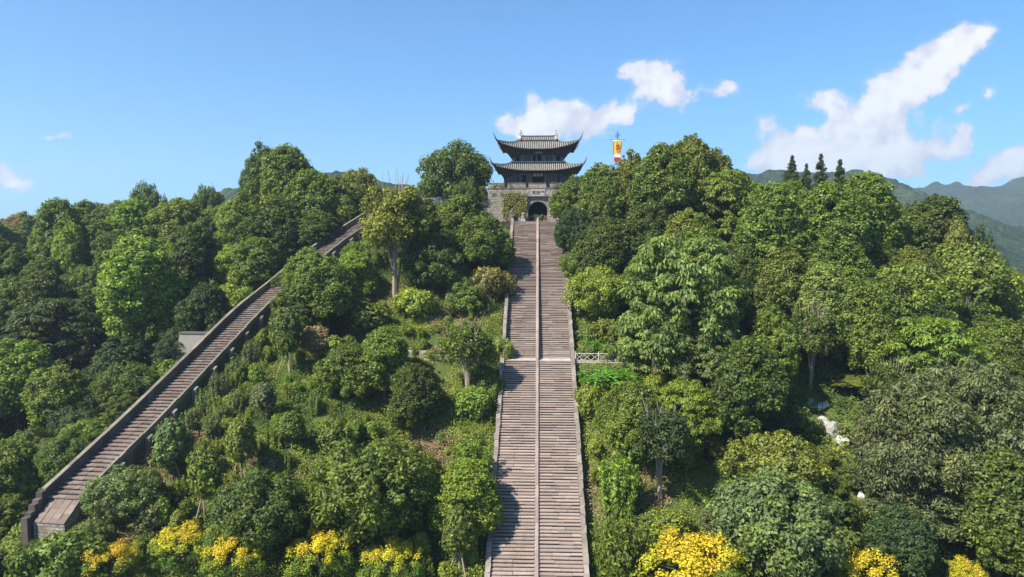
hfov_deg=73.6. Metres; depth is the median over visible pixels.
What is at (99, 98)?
sky
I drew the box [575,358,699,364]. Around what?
path
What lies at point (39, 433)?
round tree
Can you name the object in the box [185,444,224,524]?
tree
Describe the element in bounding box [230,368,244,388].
upright shrub
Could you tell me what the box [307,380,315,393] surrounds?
upright shrub
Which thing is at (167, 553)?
shrub
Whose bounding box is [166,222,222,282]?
tall tree
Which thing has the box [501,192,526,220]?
ivy
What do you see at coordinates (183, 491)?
upright shrub
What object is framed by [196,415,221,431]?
shrub
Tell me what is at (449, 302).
tree
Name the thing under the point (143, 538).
shrub
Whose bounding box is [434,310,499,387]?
airy tree
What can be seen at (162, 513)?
tree
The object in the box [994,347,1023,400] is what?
tall tree
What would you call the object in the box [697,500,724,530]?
shrub
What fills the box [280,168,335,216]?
tall tree
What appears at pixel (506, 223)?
gate forecourt
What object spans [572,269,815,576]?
weeds
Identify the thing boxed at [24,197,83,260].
tall tree
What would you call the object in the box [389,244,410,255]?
round tree
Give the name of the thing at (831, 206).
tall tree
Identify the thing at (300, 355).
upright shrub
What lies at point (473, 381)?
tree
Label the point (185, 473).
shrub
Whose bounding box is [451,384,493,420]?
shrub
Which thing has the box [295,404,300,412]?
upright shrub
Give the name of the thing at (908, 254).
broadleaf tree
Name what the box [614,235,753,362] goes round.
feathery tree
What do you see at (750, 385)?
tall tree
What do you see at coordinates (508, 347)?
shrub
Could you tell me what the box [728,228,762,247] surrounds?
airy tree
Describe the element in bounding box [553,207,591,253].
broadleaf tree
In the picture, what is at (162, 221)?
broadleaf tree
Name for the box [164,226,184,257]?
tall tree
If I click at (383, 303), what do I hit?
tree
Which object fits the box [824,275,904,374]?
broadleaf tree
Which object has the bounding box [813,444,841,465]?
shrub
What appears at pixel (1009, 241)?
mountain
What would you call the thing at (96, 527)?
round tree
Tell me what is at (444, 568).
shrub
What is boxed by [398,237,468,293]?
round tree
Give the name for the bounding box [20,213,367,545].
side staircase
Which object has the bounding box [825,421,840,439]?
rock
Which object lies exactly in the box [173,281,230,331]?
broadleaf tree
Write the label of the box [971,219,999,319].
round tree
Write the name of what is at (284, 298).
broadleaf tree
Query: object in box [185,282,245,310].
shrub
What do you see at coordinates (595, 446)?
tree
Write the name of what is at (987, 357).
broadleaf tree
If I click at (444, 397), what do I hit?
shrub
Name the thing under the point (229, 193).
mountain
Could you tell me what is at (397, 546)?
yellow tree
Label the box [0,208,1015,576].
ground
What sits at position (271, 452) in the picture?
upright shrub
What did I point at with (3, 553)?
round tree
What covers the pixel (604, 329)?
shrub
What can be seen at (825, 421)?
rock
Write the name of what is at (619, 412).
broadleaf tree
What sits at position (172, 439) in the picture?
tree
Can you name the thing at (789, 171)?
conifer
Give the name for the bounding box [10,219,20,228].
broadleaf tree
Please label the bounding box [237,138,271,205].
tall tree
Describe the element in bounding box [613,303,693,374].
feathery tree
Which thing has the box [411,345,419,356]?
upright shrub
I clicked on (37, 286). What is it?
tall tree
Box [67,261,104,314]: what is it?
broadleaf tree
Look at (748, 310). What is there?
broadleaf tree
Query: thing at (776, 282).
broadleaf tree
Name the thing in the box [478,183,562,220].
stone wall
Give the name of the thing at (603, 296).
round tree
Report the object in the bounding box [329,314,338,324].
upright shrub
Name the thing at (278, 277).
round tree
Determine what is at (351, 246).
round tree
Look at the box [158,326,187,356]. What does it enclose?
round tree
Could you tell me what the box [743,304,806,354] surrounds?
broadleaf tree
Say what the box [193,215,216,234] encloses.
broadleaf tree
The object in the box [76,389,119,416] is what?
round tree
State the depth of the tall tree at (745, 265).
92.54 m
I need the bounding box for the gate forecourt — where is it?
[500,221,510,228]
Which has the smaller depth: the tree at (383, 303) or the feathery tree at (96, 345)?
the tree at (383, 303)
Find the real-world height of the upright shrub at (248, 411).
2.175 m
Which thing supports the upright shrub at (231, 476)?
on the ground
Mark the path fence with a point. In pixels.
(587, 361)
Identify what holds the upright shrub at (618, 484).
on the ground
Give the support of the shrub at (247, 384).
on the ground
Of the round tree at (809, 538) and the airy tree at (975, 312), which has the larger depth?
the airy tree at (975, 312)
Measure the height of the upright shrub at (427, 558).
2.618 m
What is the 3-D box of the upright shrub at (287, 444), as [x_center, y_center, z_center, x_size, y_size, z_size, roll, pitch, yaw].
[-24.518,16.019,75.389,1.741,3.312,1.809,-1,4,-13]
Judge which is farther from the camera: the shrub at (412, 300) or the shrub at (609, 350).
the shrub at (412, 300)
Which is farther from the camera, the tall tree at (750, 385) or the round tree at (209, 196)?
the round tree at (209, 196)
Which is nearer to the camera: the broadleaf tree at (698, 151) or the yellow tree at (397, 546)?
the yellow tree at (397, 546)
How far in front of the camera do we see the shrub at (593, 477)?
71.59 m
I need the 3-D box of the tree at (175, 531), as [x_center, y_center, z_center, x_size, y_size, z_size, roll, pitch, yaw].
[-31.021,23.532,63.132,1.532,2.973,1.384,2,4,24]
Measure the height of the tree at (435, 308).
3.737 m
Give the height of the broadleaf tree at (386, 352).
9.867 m
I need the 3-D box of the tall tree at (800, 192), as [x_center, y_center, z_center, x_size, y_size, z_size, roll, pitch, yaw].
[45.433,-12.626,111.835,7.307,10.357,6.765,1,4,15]
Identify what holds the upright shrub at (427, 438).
on the ground
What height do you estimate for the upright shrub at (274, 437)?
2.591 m
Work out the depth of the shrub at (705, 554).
62.88 m
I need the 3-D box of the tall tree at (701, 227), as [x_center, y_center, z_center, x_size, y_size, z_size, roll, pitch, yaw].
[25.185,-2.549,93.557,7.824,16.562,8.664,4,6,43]
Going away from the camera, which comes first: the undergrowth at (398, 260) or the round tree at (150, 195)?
the undergrowth at (398, 260)
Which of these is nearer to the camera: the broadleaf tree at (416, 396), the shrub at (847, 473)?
the shrub at (847, 473)
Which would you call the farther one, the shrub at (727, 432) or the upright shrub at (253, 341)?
the upright shrub at (253, 341)
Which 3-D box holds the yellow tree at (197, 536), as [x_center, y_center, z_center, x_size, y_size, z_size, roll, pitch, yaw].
[-29.677,23.780,61.964,6.464,4.452,6.824,-1,4,-11]
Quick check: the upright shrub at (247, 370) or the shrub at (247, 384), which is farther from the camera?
the upright shrub at (247, 370)
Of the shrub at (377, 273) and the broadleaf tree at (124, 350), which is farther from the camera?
the shrub at (377, 273)
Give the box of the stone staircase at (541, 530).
[484,210,589,576]
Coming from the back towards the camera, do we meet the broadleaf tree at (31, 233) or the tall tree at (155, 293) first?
the broadleaf tree at (31, 233)
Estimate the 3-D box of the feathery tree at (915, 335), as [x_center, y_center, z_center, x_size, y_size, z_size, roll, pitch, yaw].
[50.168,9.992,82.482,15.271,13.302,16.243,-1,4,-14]
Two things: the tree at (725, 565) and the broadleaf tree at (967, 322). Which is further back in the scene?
the broadleaf tree at (967, 322)
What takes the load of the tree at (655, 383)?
on the ground
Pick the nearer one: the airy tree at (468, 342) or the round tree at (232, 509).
the round tree at (232, 509)
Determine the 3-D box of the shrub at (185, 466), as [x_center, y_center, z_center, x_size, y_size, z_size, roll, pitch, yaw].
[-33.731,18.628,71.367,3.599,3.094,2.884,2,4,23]
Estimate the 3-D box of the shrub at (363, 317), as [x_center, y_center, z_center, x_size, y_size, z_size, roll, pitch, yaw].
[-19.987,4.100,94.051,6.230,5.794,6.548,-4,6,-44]
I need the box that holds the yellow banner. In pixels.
[613,131,621,167]
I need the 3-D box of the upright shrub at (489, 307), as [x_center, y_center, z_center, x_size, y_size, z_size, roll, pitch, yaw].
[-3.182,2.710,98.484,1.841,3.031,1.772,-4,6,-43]
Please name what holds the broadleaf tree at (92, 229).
on the ground
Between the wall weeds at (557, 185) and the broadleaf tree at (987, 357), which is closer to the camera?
the broadleaf tree at (987, 357)
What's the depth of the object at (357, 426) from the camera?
75.47 m
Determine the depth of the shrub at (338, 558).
64.10 m
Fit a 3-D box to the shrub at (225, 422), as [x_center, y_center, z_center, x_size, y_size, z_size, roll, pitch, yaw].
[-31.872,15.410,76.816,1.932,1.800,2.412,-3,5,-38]
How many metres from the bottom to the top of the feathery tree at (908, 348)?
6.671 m
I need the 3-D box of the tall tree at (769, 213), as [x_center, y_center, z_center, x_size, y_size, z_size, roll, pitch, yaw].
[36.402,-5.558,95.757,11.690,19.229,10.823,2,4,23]
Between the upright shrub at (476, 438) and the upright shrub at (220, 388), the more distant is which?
the upright shrub at (220, 388)
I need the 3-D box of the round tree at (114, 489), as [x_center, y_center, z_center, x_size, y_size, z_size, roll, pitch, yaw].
[-36.700,19.884,64.982,7.383,6.067,7.460,1,4,11]
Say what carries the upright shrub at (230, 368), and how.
on the ground
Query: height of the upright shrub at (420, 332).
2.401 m
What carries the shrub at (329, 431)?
on the ground
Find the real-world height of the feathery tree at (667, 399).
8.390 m
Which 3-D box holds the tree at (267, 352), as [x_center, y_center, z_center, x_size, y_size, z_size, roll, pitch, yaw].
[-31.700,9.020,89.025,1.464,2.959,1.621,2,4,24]
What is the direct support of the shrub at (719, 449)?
on the ground
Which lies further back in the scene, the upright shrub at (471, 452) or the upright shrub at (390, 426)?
the upright shrub at (390, 426)
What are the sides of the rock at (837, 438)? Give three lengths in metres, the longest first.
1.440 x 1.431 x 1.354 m
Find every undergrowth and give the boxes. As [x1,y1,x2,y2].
[0,325,162,561]
[358,226,509,283]
[693,238,1022,576]
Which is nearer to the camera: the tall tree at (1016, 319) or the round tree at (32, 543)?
the round tree at (32, 543)
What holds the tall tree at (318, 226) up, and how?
on the ground
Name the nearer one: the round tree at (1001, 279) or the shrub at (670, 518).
the shrub at (670, 518)
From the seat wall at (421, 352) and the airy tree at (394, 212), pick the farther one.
the airy tree at (394, 212)
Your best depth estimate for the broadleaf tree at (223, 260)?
113.89 m
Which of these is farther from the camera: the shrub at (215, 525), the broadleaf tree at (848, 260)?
the broadleaf tree at (848, 260)
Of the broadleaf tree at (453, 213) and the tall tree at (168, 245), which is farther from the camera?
the tall tree at (168, 245)
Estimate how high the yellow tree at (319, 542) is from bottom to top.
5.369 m
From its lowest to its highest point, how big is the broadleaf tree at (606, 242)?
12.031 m
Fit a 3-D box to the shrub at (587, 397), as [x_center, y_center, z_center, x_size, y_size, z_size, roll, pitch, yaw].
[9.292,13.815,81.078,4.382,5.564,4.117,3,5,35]
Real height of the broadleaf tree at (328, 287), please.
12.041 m
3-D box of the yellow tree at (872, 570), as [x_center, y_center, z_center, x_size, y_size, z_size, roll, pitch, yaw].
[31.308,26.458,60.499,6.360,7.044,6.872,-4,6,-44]
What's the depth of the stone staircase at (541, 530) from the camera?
77.64 m
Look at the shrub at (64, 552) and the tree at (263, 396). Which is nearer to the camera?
the shrub at (64, 552)
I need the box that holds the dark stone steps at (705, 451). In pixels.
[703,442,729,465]
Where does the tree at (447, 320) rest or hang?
on the ground
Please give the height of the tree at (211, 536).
4.427 m
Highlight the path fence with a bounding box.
[575,351,660,362]
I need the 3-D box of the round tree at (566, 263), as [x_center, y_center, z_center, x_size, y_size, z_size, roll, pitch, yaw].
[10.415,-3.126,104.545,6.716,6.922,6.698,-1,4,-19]
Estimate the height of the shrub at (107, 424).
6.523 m
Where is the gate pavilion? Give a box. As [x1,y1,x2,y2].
[489,130,586,187]
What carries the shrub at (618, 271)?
on the ground
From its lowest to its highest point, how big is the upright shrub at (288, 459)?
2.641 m
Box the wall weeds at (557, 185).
[490,183,561,211]
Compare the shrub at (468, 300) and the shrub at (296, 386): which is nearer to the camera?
the shrub at (296, 386)
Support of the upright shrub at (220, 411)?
on the ground
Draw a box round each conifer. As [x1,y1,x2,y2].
[782,155,801,183]
[801,163,811,190]
[810,153,829,190]
[832,159,846,184]
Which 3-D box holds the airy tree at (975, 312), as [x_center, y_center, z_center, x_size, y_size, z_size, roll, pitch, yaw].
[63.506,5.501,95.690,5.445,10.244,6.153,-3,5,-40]
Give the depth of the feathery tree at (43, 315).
98.83 m
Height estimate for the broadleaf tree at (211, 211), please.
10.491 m
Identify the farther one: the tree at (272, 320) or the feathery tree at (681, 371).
the tree at (272, 320)
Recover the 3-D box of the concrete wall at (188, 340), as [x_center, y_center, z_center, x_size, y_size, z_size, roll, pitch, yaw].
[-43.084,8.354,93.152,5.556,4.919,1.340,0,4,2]
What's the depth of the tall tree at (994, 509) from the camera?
60.83 m
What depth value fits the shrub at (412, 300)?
95.48 m
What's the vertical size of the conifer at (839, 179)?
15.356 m
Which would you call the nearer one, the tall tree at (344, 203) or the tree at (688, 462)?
the tree at (688, 462)
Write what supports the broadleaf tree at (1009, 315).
on the ground
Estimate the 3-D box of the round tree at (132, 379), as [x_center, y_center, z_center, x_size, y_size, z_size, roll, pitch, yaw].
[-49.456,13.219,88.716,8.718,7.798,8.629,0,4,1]
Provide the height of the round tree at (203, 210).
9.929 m
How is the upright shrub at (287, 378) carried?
on the ground
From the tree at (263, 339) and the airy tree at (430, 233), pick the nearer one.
the tree at (263, 339)
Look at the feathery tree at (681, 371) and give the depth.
79.75 m
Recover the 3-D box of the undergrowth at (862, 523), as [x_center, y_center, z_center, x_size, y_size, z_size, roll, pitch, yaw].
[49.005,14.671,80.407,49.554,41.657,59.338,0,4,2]
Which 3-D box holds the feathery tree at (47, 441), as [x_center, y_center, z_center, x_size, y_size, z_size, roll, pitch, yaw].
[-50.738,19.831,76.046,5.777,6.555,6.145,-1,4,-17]
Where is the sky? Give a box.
[0,0,1023,219]
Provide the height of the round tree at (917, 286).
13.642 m
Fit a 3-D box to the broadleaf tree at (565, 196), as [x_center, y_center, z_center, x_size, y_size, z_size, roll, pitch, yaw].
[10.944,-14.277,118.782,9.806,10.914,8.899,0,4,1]
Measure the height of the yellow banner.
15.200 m
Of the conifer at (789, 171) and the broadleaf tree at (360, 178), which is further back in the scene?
the broadleaf tree at (360, 178)
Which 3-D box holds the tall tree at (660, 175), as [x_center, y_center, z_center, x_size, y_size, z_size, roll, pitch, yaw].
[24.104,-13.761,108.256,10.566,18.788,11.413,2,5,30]
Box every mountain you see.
[185,170,432,201]
[746,169,1023,278]
[915,177,1023,226]
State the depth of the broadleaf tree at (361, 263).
99.35 m
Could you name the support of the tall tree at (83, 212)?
on the ground
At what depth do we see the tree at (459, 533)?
62.74 m
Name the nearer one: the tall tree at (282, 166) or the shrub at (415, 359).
the shrub at (415, 359)
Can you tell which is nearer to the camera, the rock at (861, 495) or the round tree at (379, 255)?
the rock at (861, 495)
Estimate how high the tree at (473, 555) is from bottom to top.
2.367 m
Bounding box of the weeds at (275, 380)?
[75,277,504,576]
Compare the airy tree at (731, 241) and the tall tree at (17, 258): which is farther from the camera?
the tall tree at (17, 258)
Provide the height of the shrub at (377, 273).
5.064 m
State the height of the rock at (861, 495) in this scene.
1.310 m
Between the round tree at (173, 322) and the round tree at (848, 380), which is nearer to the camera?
the round tree at (848, 380)
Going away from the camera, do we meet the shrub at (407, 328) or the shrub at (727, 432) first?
the shrub at (727, 432)
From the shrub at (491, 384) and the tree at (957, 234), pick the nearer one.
the shrub at (491, 384)
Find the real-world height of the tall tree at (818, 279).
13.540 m
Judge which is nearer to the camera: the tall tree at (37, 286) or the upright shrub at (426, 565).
the upright shrub at (426, 565)
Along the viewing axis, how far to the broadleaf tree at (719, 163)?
110.15 m
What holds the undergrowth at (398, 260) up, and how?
on the ground
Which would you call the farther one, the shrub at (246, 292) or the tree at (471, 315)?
the shrub at (246, 292)
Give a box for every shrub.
[1,526,114,576]
[56,416,113,440]
[112,485,180,536]
[121,465,146,494]
[132,529,159,551]
[132,570,149,576]
[149,539,175,563]
[157,359,176,376]
[171,475,189,500]
[178,407,201,436]
[180,455,190,478]
[183,469,191,491]
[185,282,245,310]
[191,544,202,566]
[194,387,216,416]
[195,437,209,449]
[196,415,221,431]
[200,523,224,534]
[201,413,221,444]
[208,395,223,416]
[209,371,228,397]
[209,437,225,460]
[214,402,229,419]
[221,417,233,429]
[223,470,238,484]
[225,356,247,385]
[226,386,247,414]
[229,286,253,307]
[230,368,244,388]
[240,340,262,365]
[241,363,248,381]
[241,381,253,388]
[245,389,251,405]
[245,404,253,420]
[247,336,260,348]
[253,554,267,576]
[256,438,269,462]
[260,359,268,375]
[264,427,270,441]
[269,427,283,446]
[270,448,275,457]
[280,382,293,402]
[281,370,294,386]
[282,449,294,471]
[283,438,295,446]
[288,381,306,398]
[294,348,305,363]
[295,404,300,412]
[299,462,308,477]
[305,481,319,501]
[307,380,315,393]
[308,388,321,415]
[315,418,365,453]
[317,334,350,360]
[327,402,339,413]
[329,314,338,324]
[331,555,342,563]
[344,297,393,333]
[355,266,380,279]
[360,235,390,254]
[362,411,370,424]
[364,291,371,301]
[372,284,379,296]
[377,309,388,326]
[388,420,399,435]
[392,286,439,317]
[400,323,413,336]
[410,355,422,367]
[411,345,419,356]
[417,325,424,340]
[417,451,439,496]
[418,555,434,576]
[419,552,432,563]
[423,349,440,360]
[424,436,429,445]
[435,430,445,448]
[435,561,460,576]
[440,389,447,400]
[444,445,454,454]
[446,407,456,424]
[450,433,493,472]
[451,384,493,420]
[453,286,488,315]
[467,264,517,299]
[473,431,484,448]
[475,374,505,400]
[483,297,494,315]
[492,337,515,362]
[569,339,590,349]
[571,366,645,390]
[571,383,608,418]
[573,327,594,339]
[576,344,597,358]
[578,337,620,353]
[587,318,618,344]
[588,461,610,485]
[590,499,651,576]
[597,444,640,520]
[598,343,619,360]
[614,265,627,274]
[635,511,657,531]
[647,506,694,547]
[684,535,711,564]
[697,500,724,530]
[708,442,727,458]
[713,423,730,435]
[797,413,824,434]
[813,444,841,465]
[831,464,862,489]
[836,419,862,442]
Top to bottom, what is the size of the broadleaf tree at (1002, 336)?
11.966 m
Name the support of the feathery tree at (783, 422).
on the ground
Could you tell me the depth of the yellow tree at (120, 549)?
58.39 m
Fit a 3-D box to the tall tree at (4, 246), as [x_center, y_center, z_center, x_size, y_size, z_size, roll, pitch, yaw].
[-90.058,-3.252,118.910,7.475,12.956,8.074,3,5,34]
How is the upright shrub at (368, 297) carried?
on the ground
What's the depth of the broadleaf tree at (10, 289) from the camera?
104.29 m
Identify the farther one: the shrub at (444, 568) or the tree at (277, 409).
the tree at (277, 409)
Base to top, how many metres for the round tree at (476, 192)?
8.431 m
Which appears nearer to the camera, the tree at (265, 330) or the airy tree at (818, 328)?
the airy tree at (818, 328)
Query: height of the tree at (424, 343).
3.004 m
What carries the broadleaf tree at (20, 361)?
on the ground
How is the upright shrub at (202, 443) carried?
on the ground
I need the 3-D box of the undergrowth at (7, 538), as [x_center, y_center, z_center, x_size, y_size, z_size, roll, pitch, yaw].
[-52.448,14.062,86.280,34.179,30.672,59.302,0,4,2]
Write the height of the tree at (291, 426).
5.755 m
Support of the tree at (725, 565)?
on the ground
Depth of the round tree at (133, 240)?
119.13 m
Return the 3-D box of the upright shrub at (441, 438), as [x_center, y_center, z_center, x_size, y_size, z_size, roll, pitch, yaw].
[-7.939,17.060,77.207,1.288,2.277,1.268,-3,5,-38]
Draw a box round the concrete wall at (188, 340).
[175,331,215,361]
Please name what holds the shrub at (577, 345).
on the ground
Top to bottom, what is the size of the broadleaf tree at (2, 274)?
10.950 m
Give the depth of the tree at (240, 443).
69.53 m
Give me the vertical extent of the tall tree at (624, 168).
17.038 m
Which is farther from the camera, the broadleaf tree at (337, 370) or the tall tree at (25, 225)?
the tall tree at (25, 225)
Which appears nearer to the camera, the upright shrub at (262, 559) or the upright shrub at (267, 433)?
the upright shrub at (262, 559)
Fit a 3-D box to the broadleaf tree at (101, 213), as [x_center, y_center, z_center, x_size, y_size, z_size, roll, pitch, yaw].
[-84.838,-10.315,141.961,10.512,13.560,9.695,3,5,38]
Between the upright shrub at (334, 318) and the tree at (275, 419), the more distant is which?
the upright shrub at (334, 318)
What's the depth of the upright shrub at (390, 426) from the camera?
78.56 m
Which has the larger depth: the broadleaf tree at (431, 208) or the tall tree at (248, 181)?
the tall tree at (248, 181)
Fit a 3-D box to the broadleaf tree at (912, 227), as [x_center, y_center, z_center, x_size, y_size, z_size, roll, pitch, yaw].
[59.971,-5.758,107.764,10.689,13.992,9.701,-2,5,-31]
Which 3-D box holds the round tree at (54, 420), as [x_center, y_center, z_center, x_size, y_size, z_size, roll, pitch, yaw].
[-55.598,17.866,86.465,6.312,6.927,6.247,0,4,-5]
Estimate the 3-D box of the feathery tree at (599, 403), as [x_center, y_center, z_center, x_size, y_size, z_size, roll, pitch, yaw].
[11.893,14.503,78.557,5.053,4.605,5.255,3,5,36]
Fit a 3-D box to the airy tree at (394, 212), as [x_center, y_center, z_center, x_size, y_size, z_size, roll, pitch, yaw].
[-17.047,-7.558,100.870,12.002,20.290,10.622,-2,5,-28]
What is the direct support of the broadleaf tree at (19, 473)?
on the ground
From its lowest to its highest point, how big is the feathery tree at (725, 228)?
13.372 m
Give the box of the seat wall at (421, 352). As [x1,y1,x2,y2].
[408,350,443,355]
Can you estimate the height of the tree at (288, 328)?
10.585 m
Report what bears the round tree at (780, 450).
on the ground
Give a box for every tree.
[0,222,16,247]
[0,235,10,263]
[0,243,34,279]
[0,269,7,279]
[0,274,47,338]
[0,297,111,368]
[0,338,54,436]
[0,424,57,443]
[0,436,47,516]
[0,493,28,540]
[0,548,10,576]
[2,213,32,224]
[5,226,27,248]
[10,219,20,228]
[10,539,48,567]
[12,269,74,343]
[14,211,36,222]
[14,215,35,241]
[17,256,62,279]
[18,364,95,427]
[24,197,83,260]
[27,219,37,247]
[31,434,91,483]
[35,437,54,449]
[45,401,99,436]
[50,219,86,275]
[53,410,97,436]
[57,419,104,446]
[60,264,92,294]
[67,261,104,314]
[71,206,88,220]
[71,519,113,549]
[72,315,129,351]
[73,199,98,214]
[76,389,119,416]
[76,538,151,576]
[78,217,111,265]
[78,463,166,525]
[81,206,110,222]
[83,335,152,391]
[84,361,160,408]
[85,230,127,266]
[91,234,186,351]
[94,202,106,208]
[99,394,138,421]
[104,197,155,238]
[107,200,121,208]
[109,232,168,255]
[110,200,123,211]
[124,180,168,209]
[141,197,201,250]
[142,519,213,572]
[149,416,194,489]
[150,334,185,371]
[150,496,174,534]
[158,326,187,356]
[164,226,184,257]
[164,463,183,475]
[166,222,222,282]
[166,508,187,529]
[167,527,185,550]
[170,319,201,330]
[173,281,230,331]
[174,279,206,315]
[176,497,194,515]
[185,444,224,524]
[192,183,224,211]
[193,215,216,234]
[197,529,277,576]
[199,206,209,216]
[201,528,224,566]
[202,202,225,220]
[206,464,313,554]
[211,242,252,289]
[213,190,262,248]
[214,199,232,234]
[223,414,258,477]
[226,236,286,289]
[234,196,312,263]
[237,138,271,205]
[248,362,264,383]
[248,381,277,423]
[255,331,269,346]
[256,142,321,206]
[258,328,268,334]
[262,347,273,359]
[268,303,293,332]
[269,273,283,288]
[269,283,326,339]
[270,414,280,427]
[271,306,303,374]
[273,406,282,416]
[276,409,307,452]
[276,527,355,576]
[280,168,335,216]
[280,246,325,289]
[289,255,366,335]
[292,210,340,247]
[298,325,329,362]
[300,435,441,546]
[309,341,373,403]
[316,174,368,224]
[332,213,365,225]
[339,241,365,257]
[339,249,378,293]
[341,167,383,207]
[343,335,358,344]
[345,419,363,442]
[353,534,426,576]
[354,325,411,402]
[358,168,431,298]
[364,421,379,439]
[366,246,391,269]
[378,301,388,308]
[387,362,446,432]
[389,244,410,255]
[396,197,438,249]
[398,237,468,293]
[403,214,441,248]
[410,531,431,557]
[412,138,494,199]
[418,338,430,350]
[424,299,440,313]
[424,457,504,535]
[428,193,481,263]
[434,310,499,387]
[439,503,478,576]
[443,293,455,316]
[443,316,452,324]
[445,276,478,294]
[450,180,487,209]
[455,210,516,272]
[464,546,478,566]
[467,311,474,322]
[470,377,477,386]
[548,174,583,218]
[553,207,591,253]
[557,245,590,279]
[560,264,624,322]
[571,162,625,223]
[572,216,636,276]
[587,438,604,460]
[592,396,604,427]
[593,377,658,462]
[606,148,641,222]
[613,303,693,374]
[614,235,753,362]
[617,329,636,342]
[618,260,663,305]
[624,199,672,266]
[626,394,688,502]
[627,141,695,219]
[630,525,752,576]
[641,373,664,398]
[645,267,683,318]
[655,379,726,447]
[662,207,703,259]
[668,327,742,401]
[671,132,716,218]
[671,209,726,298]
[676,447,696,477]
[691,168,757,242]
[692,315,706,333]
[703,462,854,576]
[709,147,744,223]
[709,335,790,454]
[711,549,744,576]
[713,568,748,576]
[716,429,833,498]
[723,237,758,298]
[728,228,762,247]
[730,180,813,269]
[731,288,753,328]
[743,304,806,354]
[750,244,807,314]
[750,304,801,389]
[758,403,800,437]
[782,179,809,204]
[788,297,844,389]
[793,264,847,362]
[797,180,873,257]
[805,230,877,299]
[816,475,859,525]
[821,372,868,388]
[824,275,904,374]
[827,546,900,576]
[843,170,907,256]
[849,371,1013,508]
[855,316,989,400]
[857,478,966,542]
[857,500,943,576]
[858,349,911,397]
[860,347,912,374]
[866,231,899,274]
[873,258,965,343]
[892,207,925,248]
[894,244,929,270]
[900,353,1023,486]
[904,194,974,267]
[904,303,957,365]
[914,257,964,311]
[928,239,1023,318]
[938,215,973,284]
[946,554,987,576]
[947,445,1023,576]
[948,345,1004,378]
[949,313,974,346]
[953,291,988,326]
[965,313,1023,360]
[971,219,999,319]
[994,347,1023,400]
[1001,301,1019,318]
[1005,267,1023,314]
[1010,307,1023,324]
[1017,319,1023,356]
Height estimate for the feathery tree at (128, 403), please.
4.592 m
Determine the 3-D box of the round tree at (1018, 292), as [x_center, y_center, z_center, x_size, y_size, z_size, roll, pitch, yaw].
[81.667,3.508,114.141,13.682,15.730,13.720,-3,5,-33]
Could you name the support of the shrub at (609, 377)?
on the ground
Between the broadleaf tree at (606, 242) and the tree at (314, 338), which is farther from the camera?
the broadleaf tree at (606, 242)
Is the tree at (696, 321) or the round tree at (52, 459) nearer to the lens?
the round tree at (52, 459)
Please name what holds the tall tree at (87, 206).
on the ground
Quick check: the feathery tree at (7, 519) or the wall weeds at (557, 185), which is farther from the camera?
the wall weeds at (557, 185)
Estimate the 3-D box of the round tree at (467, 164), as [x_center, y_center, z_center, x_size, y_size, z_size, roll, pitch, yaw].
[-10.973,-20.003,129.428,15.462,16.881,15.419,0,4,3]
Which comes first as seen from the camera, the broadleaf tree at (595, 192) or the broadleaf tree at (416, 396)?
the broadleaf tree at (416, 396)
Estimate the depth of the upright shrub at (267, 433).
75.25 m
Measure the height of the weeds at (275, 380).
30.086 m
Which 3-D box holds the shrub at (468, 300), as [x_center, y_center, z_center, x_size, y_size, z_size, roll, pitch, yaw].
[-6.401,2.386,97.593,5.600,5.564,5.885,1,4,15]
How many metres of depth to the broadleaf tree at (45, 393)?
86.98 m
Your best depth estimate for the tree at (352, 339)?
89.38 m
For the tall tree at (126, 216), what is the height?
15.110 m
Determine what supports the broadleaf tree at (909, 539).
on the ground
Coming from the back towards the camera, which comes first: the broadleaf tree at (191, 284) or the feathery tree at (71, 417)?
the broadleaf tree at (191, 284)
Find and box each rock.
[807,398,815,405]
[813,402,829,409]
[818,416,829,430]
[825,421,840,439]
[835,435,849,445]
[857,491,864,498]
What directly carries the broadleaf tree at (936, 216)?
on the ground
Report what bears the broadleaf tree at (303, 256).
on the ground
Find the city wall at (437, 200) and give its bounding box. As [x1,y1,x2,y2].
[368,196,481,229]
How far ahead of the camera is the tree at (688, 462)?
72.23 m
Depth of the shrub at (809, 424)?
77.26 m
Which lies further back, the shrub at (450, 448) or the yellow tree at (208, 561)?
the shrub at (450, 448)
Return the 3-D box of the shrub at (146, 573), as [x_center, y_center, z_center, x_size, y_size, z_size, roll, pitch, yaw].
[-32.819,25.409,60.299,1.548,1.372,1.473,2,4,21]
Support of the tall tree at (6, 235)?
on the ground
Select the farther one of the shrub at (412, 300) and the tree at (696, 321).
the shrub at (412, 300)
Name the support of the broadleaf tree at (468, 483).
on the ground
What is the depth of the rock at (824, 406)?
81.95 m
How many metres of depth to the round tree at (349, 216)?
124.24 m
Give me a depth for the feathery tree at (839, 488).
66.90 m
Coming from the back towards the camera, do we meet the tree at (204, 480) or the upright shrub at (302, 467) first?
the upright shrub at (302, 467)
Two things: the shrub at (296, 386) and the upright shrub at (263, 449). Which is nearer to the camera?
the upright shrub at (263, 449)
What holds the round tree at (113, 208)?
on the ground
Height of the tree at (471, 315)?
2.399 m
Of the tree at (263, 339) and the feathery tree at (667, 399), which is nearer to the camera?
the feathery tree at (667, 399)
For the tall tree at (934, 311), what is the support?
on the ground
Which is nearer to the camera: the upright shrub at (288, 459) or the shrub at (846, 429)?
the upright shrub at (288, 459)
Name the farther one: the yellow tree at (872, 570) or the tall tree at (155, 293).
the tall tree at (155, 293)

